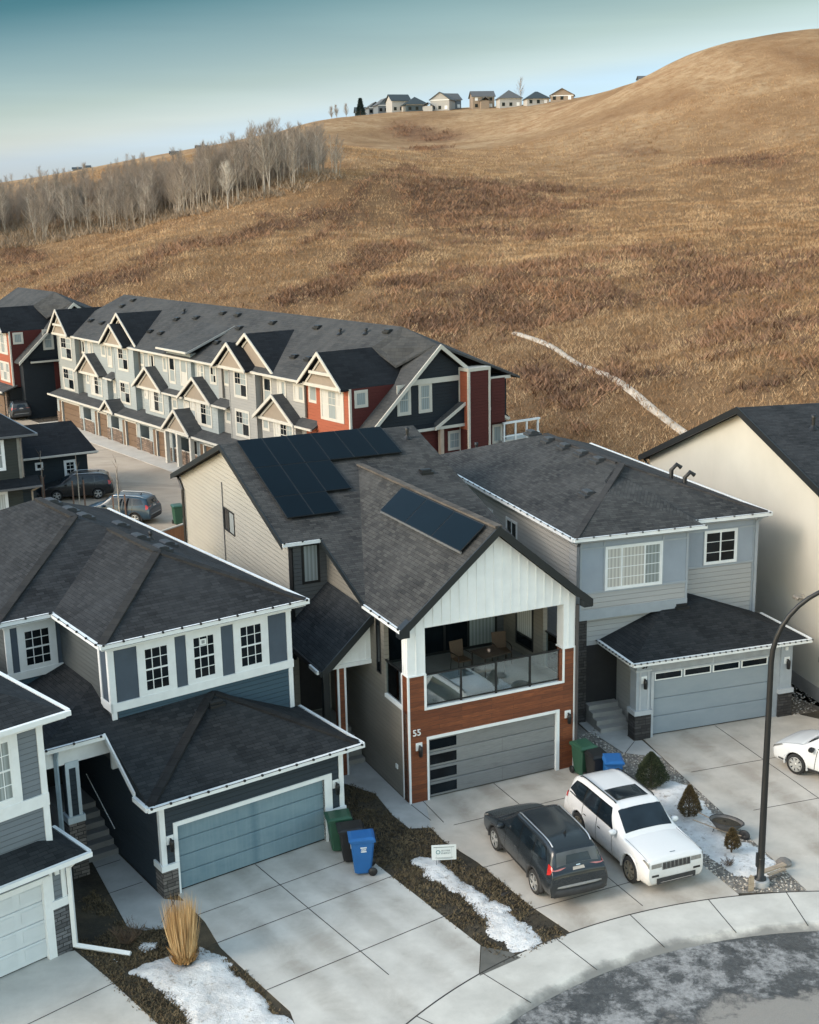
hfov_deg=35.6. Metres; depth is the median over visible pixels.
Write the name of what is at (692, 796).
dwarf conifer
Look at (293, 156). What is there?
bare aspen
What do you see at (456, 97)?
hilltop house
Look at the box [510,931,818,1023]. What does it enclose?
street
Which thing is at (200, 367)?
window
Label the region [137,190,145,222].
bare aspen
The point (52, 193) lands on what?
bare aspen
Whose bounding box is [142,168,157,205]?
bare aspen
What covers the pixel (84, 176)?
aspen wood
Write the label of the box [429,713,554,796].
garage door
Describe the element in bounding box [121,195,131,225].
bare aspen
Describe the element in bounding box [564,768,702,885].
parked car
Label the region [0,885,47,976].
garage door
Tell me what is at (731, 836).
dwarf conifer
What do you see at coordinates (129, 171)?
bare aspen
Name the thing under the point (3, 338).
window
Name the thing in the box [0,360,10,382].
window
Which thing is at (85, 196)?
bare aspen
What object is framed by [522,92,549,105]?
hilltop house
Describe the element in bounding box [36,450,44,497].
young tree
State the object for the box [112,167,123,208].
bare aspen
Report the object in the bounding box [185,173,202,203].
bare aspen
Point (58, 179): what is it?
bare aspen
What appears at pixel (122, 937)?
bare shrub
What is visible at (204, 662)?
window
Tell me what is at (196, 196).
bare aspen
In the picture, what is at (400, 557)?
house
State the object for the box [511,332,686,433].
hill path
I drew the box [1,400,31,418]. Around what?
parked car
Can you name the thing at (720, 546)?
window
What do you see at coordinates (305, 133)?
bare aspen
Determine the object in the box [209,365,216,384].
window
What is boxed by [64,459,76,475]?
window
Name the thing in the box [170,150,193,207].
bare aspen
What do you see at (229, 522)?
window
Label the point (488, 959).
wet patch
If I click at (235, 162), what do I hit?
bare aspen
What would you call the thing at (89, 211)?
bare aspen
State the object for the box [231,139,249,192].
bare aspen
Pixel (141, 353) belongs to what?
window
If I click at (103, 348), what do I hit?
window
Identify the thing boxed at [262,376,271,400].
window
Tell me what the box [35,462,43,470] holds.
window
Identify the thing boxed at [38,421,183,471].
apron
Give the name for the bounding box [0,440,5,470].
window
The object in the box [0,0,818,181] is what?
sky
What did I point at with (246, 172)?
bare aspen
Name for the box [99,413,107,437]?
garage door
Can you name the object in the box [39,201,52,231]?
bare aspen
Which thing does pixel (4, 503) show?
window
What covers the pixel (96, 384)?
window
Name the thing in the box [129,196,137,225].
bare aspen
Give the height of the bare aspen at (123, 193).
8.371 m
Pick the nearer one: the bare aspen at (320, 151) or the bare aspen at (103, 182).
the bare aspen at (320, 151)
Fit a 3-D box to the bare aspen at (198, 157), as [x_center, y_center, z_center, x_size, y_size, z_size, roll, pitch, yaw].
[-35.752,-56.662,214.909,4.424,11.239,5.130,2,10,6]
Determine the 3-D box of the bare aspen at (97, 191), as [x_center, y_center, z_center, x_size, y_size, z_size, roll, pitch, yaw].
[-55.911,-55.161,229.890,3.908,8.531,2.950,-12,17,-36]
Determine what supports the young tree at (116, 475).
on the lane
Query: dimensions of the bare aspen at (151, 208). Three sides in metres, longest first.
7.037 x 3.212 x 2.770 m
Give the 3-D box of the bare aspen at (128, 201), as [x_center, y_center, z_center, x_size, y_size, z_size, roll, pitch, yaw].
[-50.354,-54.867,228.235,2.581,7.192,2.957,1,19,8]
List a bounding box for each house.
[0,413,98,509]
[0,497,364,898]
[0,671,131,976]
[170,425,592,803]
[365,102,376,114]
[372,98,385,113]
[384,94,410,112]
[404,97,428,111]
[422,92,456,110]
[440,429,813,740]
[445,93,462,108]
[468,91,495,108]
[495,90,522,107]
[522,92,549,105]
[549,88,574,102]
[638,403,818,702]
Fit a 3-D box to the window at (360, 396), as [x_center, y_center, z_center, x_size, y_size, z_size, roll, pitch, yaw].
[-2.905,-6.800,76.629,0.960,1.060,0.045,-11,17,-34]
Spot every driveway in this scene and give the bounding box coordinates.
[0,950,156,1023]
[179,840,479,1023]
[426,767,738,931]
[644,714,818,890]
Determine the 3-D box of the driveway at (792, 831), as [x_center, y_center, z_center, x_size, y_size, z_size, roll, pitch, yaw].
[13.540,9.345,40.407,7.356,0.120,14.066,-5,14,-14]
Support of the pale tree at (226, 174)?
on the hillside
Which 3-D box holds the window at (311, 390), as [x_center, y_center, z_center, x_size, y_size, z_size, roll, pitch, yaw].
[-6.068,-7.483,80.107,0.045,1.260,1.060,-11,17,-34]
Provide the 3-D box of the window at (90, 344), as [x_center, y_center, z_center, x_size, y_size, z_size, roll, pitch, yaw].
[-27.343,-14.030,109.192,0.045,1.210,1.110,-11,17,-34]
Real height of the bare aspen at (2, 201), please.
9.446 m
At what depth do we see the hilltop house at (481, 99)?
470.64 m
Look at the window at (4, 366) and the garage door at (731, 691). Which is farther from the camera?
the window at (4, 366)
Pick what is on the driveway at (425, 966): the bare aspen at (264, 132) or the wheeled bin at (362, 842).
the wheeled bin at (362, 842)
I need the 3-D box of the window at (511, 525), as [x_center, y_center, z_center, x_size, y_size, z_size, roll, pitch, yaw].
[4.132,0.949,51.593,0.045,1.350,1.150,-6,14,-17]
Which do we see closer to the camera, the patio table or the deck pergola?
the patio table
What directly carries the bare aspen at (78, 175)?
on the hillside
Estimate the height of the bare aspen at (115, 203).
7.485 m
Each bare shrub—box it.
[109,917,144,943]
[720,857,733,865]
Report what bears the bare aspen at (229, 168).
on the hillside
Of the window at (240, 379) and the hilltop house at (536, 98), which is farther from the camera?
the hilltop house at (536, 98)
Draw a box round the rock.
[775,857,791,867]
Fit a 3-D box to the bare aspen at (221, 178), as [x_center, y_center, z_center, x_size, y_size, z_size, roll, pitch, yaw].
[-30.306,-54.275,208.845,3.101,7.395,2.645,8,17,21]
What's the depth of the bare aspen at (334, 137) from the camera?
210.94 m
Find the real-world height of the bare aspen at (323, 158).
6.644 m
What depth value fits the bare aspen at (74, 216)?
231.24 m
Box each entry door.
[46,766,62,787]
[299,659,321,709]
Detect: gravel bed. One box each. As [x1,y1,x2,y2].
[578,725,805,892]
[791,684,818,714]
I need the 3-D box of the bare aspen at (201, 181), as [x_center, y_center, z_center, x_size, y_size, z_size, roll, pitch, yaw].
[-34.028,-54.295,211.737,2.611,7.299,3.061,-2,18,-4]
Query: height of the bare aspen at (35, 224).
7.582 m
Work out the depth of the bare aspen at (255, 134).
209.08 m
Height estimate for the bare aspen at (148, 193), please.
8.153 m
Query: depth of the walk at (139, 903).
35.93 m
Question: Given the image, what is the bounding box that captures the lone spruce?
[355,98,366,115]
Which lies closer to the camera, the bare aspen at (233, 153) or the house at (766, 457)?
the house at (766, 457)
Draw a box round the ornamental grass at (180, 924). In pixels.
[158,890,201,965]
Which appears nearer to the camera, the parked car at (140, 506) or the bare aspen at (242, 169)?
the parked car at (140, 506)
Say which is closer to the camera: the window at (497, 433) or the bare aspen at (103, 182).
the window at (497, 433)
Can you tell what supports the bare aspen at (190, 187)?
on the hillside
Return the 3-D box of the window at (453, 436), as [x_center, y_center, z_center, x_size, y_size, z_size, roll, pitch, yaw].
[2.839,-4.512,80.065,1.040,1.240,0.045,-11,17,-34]
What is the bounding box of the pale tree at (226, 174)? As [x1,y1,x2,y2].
[219,159,234,208]
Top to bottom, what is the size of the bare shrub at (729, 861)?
0.318 m
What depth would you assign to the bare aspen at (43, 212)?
230.36 m
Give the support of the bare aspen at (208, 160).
on the hillside
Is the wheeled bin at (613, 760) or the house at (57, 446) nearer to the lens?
the wheeled bin at (613, 760)
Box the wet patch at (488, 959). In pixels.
[480,946,520,975]
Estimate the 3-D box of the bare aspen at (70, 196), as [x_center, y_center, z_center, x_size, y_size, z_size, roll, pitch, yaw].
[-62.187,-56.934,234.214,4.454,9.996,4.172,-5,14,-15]
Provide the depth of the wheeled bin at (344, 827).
37.25 m
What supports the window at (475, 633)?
in the house at (400, 557)
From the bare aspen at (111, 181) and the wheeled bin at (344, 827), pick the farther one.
the bare aspen at (111, 181)
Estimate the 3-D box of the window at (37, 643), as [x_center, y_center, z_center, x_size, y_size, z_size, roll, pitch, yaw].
[-11.440,4.135,39.221,1.200,1.540,0.045,-11,17,-34]
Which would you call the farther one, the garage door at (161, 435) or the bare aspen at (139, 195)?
the bare aspen at (139, 195)
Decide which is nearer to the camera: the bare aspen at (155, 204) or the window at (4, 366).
the window at (4, 366)
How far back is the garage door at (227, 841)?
37.16 m
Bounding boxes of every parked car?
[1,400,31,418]
[44,469,114,500]
[89,491,161,521]
[484,803,607,898]
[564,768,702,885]
[773,729,818,774]
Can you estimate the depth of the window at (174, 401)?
96.43 m
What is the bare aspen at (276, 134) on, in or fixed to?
on the hillside
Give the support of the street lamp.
on the yard ground at (92, 925)
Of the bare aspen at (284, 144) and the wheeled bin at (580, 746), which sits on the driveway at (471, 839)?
the wheeled bin at (580, 746)
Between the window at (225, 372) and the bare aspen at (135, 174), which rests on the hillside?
the bare aspen at (135, 174)
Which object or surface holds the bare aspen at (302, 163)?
on the hillside
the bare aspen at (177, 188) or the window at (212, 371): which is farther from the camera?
the bare aspen at (177, 188)
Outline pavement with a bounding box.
[408,892,818,1023]
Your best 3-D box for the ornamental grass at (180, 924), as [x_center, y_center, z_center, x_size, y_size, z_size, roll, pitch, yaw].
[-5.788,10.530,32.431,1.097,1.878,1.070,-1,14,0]
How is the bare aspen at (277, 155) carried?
on the hillside
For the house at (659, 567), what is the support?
on the yard ground at (92, 925)
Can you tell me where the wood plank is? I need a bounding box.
[764,862,786,875]
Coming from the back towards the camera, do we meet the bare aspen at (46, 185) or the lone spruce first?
the lone spruce
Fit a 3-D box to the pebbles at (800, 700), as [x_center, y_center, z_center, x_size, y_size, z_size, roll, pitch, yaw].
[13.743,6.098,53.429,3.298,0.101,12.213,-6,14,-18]
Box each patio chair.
[449,639,471,674]
[491,631,511,665]
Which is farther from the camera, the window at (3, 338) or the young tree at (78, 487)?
the window at (3, 338)
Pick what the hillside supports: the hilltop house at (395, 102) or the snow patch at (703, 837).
the hilltop house at (395, 102)
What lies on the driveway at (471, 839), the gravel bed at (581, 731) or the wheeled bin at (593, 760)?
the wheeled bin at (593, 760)
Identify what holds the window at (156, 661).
in the house at (187, 742)
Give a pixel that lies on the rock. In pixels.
(787, 861)
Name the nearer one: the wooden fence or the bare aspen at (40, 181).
the wooden fence
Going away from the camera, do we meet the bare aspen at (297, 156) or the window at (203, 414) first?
the window at (203, 414)
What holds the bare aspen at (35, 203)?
on the hillside
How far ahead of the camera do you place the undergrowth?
228.39 m
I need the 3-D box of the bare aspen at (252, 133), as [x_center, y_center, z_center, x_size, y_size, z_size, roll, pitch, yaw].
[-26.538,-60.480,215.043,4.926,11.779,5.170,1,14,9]
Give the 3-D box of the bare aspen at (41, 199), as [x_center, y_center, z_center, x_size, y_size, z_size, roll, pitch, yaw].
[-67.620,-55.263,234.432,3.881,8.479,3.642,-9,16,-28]
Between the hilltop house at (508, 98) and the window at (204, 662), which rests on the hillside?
the hilltop house at (508, 98)
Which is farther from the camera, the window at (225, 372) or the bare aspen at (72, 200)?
the bare aspen at (72, 200)
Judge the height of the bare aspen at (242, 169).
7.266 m
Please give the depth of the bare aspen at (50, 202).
233.28 m
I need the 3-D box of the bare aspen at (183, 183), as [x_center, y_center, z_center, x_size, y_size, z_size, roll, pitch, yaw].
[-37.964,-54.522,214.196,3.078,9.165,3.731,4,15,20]
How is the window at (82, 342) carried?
in the townhouse row at (181, 383)
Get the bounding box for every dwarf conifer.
[635,751,670,789]
[677,784,702,816]
[723,827,741,852]
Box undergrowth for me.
[0,165,346,248]
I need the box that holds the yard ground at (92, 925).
[0,711,818,1023]
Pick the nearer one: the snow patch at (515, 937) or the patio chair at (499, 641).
the snow patch at (515, 937)
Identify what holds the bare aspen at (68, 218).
on the hillside
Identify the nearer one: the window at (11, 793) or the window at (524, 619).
the window at (11, 793)
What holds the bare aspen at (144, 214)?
on the hillside
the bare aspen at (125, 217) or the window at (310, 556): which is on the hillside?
the bare aspen at (125, 217)
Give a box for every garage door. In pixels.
[0,395,5,415]
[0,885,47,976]
[64,402,79,427]
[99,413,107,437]
[127,421,136,447]
[158,431,165,457]
[177,780,323,887]
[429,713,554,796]
[653,657,768,733]
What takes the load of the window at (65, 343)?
in the townhouse row at (181, 383)
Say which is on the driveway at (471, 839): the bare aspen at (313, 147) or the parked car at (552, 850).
the parked car at (552, 850)
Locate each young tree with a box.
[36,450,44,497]
[71,453,85,505]
[112,454,126,514]
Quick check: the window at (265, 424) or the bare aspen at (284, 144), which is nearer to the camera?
the window at (265, 424)
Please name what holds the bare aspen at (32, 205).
on the hillside
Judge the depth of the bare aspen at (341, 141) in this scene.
209.27 m
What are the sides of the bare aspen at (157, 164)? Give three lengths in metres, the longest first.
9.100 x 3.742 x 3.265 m
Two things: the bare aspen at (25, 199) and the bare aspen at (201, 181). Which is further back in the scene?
the bare aspen at (25, 199)
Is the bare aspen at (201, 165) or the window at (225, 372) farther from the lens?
the bare aspen at (201, 165)
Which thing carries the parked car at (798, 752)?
on the driveway at (792, 831)
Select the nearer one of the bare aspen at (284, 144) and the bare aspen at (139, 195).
the bare aspen at (284, 144)
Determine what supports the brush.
on the hillside
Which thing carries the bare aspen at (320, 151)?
on the hillside
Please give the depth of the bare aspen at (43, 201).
234.06 m
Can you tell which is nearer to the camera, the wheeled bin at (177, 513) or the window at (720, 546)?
the window at (720, 546)
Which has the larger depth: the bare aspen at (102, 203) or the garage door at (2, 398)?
the bare aspen at (102, 203)
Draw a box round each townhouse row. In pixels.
[0,287,90,418]
[47,295,519,466]
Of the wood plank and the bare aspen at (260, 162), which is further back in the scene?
the bare aspen at (260, 162)
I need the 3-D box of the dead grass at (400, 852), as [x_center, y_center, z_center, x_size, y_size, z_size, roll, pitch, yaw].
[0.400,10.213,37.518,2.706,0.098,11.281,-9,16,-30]
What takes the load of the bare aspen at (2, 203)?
on the hillside
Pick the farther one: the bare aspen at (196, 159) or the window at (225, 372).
the bare aspen at (196, 159)
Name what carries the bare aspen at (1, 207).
on the hillside
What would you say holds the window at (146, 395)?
in the townhouse row at (181, 383)
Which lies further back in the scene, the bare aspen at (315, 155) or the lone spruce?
the lone spruce
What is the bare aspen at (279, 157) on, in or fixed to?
on the hillside
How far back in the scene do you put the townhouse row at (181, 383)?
87.23 m
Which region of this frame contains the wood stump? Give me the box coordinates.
[748,875,753,891]
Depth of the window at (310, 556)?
45.23 m
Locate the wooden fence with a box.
[161,523,183,540]
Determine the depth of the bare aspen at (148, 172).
230.61 m
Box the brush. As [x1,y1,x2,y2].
[0,120,818,436]
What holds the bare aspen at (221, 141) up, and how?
on the hillside
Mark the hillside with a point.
(772, 60)
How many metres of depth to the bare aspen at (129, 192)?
228.88 m
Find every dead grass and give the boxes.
[78,890,287,1023]
[344,783,562,956]
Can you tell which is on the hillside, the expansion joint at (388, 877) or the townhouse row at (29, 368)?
the townhouse row at (29, 368)
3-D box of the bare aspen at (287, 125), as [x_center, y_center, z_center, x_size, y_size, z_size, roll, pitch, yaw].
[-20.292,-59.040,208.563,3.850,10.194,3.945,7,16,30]
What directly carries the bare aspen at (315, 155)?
on the hillside
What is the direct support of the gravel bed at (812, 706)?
on the yard ground at (92, 925)
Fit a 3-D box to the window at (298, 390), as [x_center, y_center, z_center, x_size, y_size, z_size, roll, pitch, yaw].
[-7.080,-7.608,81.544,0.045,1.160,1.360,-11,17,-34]
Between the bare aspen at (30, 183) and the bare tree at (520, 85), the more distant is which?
the bare tree at (520, 85)
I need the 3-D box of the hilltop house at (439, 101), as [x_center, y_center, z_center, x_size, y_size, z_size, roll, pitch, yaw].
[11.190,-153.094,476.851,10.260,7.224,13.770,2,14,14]
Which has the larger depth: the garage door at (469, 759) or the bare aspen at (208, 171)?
the bare aspen at (208, 171)
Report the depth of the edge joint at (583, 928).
33.84 m
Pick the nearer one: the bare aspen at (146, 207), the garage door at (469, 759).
the garage door at (469, 759)
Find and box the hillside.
[0,28,818,463]
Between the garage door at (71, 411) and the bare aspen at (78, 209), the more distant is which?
the bare aspen at (78, 209)
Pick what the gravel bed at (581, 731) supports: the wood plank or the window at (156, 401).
the wood plank
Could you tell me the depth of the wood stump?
35.47 m
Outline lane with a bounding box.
[12,418,181,530]
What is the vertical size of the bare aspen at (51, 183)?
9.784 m
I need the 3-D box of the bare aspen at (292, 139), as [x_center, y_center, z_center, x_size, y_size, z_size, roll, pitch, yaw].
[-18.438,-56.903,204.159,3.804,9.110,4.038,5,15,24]
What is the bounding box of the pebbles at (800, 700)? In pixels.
[791,683,816,714]
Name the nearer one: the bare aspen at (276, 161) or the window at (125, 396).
the window at (125, 396)
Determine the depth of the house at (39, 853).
32.25 m
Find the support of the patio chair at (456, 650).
on the house at (400, 557)
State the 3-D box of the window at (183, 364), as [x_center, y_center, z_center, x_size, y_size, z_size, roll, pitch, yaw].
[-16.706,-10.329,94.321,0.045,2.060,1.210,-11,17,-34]
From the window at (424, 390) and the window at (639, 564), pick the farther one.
the window at (424, 390)
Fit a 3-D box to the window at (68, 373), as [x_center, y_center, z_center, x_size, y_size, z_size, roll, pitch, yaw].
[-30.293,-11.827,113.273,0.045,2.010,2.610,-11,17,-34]
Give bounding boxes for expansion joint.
[28,726,817,1023]
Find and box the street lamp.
[753,590,818,888]
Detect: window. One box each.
[0,333,7,354]
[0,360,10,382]
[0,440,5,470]
[0,491,8,509]
[0,734,22,808]
[12,332,23,344]
[16,620,58,671]
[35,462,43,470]
[42,329,53,349]
[59,336,72,360]
[62,366,74,391]
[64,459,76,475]
[80,340,85,353]
[86,375,89,383]
[87,341,92,352]
[90,376,102,396]
[100,344,105,356]
[106,345,112,367]
[113,380,115,392]
[117,348,128,371]
[119,380,130,404]
[136,637,177,696]
[140,352,144,365]
[144,389,148,398]
[148,353,154,366]
[149,391,163,414]
[162,356,166,371]
[168,357,175,383]
[172,397,177,408]
[179,359,187,385]
[183,400,189,407]
[185,627,222,684]
[190,401,194,410]
[194,402,212,428]
[197,363,204,378]
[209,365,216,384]
[223,369,228,385]
[223,506,234,536]
[225,410,230,423]
[232,616,269,672]
[233,371,247,399]
[235,408,250,438]
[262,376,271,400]
[262,419,269,431]
[273,422,293,436]
[277,379,286,397]
[293,383,304,402]
[301,543,320,584]
[308,386,315,402]
[320,388,343,423]
[354,389,367,407]
[375,618,381,673]
[388,627,401,662]
[397,385,410,415]
[418,383,431,412]
[425,616,496,656]
[448,430,459,450]
[492,423,502,443]
[506,516,516,538]
[515,609,533,651]
[605,541,662,590]
[703,528,737,564]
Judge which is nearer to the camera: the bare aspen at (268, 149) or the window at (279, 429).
the window at (279, 429)
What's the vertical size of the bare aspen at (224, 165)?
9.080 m
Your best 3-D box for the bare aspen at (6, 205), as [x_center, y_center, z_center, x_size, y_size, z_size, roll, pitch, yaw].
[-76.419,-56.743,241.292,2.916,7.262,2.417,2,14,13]
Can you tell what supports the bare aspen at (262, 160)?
on the hillside
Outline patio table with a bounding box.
[470,646,507,677]
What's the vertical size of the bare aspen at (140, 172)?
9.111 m
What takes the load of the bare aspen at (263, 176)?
on the hillside
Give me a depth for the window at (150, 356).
99.36 m
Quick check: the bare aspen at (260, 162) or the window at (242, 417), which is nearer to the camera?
the window at (242, 417)
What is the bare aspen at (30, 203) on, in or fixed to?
on the hillside
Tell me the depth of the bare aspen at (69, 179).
241.58 m
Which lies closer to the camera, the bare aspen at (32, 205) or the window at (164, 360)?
the window at (164, 360)
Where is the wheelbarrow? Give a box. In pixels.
[692,812,749,839]
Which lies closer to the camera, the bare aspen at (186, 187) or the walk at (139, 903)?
the walk at (139, 903)
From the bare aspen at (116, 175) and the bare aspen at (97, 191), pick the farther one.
the bare aspen at (116, 175)
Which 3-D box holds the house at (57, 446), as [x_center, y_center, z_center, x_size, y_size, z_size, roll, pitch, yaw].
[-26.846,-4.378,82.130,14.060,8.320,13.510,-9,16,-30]
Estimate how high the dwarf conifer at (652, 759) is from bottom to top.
1.366 m
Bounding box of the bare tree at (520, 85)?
[514,79,524,95]
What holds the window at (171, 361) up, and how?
in the townhouse row at (181, 383)
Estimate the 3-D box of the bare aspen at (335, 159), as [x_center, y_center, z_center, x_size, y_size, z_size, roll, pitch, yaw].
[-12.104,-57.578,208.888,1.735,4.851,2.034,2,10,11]
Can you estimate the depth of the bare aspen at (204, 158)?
217.53 m
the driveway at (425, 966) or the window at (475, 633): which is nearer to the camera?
the driveway at (425, 966)
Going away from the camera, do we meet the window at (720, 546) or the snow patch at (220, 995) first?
the snow patch at (220, 995)
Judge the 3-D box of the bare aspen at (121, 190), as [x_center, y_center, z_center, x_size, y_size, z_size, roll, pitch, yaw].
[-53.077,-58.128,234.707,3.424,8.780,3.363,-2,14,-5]
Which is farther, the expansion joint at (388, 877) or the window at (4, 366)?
the window at (4, 366)
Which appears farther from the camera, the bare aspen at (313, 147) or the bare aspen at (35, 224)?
the bare aspen at (35, 224)
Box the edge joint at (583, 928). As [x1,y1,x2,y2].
[406,891,818,1023]
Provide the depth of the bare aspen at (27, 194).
246.84 m
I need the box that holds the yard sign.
[431,844,455,865]
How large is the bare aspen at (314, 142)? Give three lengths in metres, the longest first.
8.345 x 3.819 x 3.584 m
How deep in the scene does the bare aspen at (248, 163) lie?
210.73 m
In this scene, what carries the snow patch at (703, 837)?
on the gravel bed at (581, 731)
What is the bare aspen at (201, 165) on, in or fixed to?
on the hillside
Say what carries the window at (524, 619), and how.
in the house at (400, 557)
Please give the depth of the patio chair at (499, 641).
44.92 m
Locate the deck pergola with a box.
[499,417,539,442]
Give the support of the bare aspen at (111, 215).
on the hillside
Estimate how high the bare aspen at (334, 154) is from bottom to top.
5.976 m
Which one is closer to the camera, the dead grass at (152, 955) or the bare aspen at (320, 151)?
the dead grass at (152, 955)
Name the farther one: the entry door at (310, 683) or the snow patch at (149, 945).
the entry door at (310, 683)
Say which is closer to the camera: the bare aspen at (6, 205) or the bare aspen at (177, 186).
the bare aspen at (177, 186)
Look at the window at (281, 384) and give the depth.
83.23 m
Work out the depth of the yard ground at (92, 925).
34.96 m
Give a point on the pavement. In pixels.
(542, 974)
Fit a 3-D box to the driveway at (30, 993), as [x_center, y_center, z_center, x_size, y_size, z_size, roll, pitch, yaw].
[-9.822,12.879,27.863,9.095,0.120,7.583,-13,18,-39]
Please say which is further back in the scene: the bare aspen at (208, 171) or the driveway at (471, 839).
the bare aspen at (208, 171)
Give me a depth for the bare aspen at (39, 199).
235.68 m
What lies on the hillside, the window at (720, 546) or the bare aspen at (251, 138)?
the bare aspen at (251, 138)
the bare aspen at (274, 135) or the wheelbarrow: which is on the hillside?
the bare aspen at (274, 135)
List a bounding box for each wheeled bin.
[170,503,182,523]
[323,808,353,850]
[335,819,364,861]
[347,829,377,875]
[569,738,597,774]
[583,747,606,773]
[602,753,624,770]
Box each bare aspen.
[0,180,13,219]
[0,184,8,227]
[0,185,11,229]
[0,195,10,221]
[0,197,8,229]
[17,185,29,215]
[21,186,40,234]
[22,184,29,208]
[26,174,38,208]
[26,193,38,231]
[28,189,41,230]
[28,200,40,239]
[29,200,38,223]
[33,188,42,230]
[33,189,49,224]
[34,176,47,202]
[34,193,49,235]
[35,189,51,231]
[37,171,55,214]
[37,197,52,234]
[37,204,47,236]
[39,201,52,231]
[41,180,57,230]
[45,181,59,218]
[48,201,56,233]
[49,172,59,204]
[51,170,67,217]
[52,183,72,231]
[59,190,71,229]
[62,176,79,226]
[64,170,80,208]
[64,179,70,216]
[66,184,78,224]
[68,196,80,231]
[69,176,83,213]
[69,193,85,226]
[72,172,87,210]
[74,189,87,222]
[76,180,94,227]
[84,200,94,223]
[90,185,109,227]
[94,174,113,226]
[94,186,109,228]
[100,180,114,224]
[106,199,115,228]
[107,166,114,195]
[110,171,121,212]
[110,188,121,225]
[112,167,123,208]
[112,175,125,216]
[114,176,128,219]
[114,195,123,224]
[119,177,137,221]
[120,197,126,218]
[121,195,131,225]
[122,187,134,224]
[127,163,138,212]
[128,170,146,219]
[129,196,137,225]
[132,163,146,190]
[132,176,141,216]
[134,176,156,222]
[135,172,150,204]
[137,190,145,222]
[138,177,152,219]
[140,167,161,216]
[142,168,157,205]
[142,195,150,220]
[146,163,158,206]
[146,186,156,219]
[152,194,160,216]
[153,161,161,199]
[158,161,165,198]
[166,148,184,181]
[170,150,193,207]
[170,166,184,211]
[170,167,180,211]
[171,160,188,210]
[174,164,191,203]
[174,174,185,211]
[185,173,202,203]
[186,144,205,201]
[186,168,196,208]
[187,145,203,205]
[188,162,204,207]
[191,160,207,205]
[195,146,206,200]
[196,146,221,204]
[198,143,219,190]
[198,164,207,203]
[199,143,209,195]
[199,143,221,200]
[201,156,220,204]
[206,142,226,197]
[208,153,228,201]
[215,159,225,196]
[217,136,227,155]
[218,144,238,200]
[218,148,232,195]
[222,137,247,198]
[223,134,249,200]
[224,155,237,199]
[226,133,239,186]
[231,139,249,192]
[237,151,245,186]
[239,154,252,191]
[240,126,259,188]
[241,122,257,177]
[241,140,256,189]
[243,124,257,189]
[247,149,258,190]
[248,122,274,192]
[249,126,274,185]
[250,135,273,185]
[253,122,269,174]
[253,139,270,190]
[259,121,280,192]
[267,117,286,169]
[268,131,282,187]
[270,135,283,170]
[271,118,284,175]
[273,136,285,179]
[276,120,295,178]
[278,131,293,180]
[282,133,306,184]
[287,147,300,185]
[292,142,302,172]
[294,121,307,170]
[298,143,307,173]
[300,128,313,170]
[304,128,321,168]
[308,121,322,165]
[308,125,326,175]
[308,128,323,168]
[309,139,323,170]
[316,136,327,164]
[325,134,334,170]
[329,137,339,172]
[331,134,343,173]
[332,148,338,167]
[336,138,346,175]
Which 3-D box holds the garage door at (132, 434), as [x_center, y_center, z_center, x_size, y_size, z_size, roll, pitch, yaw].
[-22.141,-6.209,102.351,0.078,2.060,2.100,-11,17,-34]
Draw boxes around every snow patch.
[128,947,293,1023]
[138,942,159,952]
[411,857,541,952]
[651,780,776,877]
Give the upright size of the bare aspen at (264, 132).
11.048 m
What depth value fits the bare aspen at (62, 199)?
230.64 m
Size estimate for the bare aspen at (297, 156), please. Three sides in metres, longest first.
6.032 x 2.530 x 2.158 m
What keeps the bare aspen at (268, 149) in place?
on the hillside
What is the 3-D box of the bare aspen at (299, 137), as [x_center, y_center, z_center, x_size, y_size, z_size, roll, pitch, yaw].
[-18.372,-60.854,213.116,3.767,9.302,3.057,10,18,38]
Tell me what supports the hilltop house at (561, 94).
on the hillside
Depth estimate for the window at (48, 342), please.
117.23 m
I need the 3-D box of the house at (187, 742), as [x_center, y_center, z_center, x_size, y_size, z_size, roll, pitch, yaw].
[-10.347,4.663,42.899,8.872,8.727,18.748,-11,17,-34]
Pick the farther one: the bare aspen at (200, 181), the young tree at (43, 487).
the bare aspen at (200, 181)
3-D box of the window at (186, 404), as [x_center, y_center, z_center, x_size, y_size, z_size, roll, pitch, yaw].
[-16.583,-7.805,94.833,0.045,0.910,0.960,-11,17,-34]
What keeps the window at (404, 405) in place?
in the townhouse row at (181, 383)
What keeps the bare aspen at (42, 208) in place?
on the hillside
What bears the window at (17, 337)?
in the townhouse row at (29, 368)
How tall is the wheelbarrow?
0.509 m
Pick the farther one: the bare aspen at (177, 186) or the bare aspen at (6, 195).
the bare aspen at (6, 195)
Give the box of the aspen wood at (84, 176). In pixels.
[0,121,330,232]
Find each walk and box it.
[93,854,185,929]
[344,761,430,828]
[579,721,661,757]
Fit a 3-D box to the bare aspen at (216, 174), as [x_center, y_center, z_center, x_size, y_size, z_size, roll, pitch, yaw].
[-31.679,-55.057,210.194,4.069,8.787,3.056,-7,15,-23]

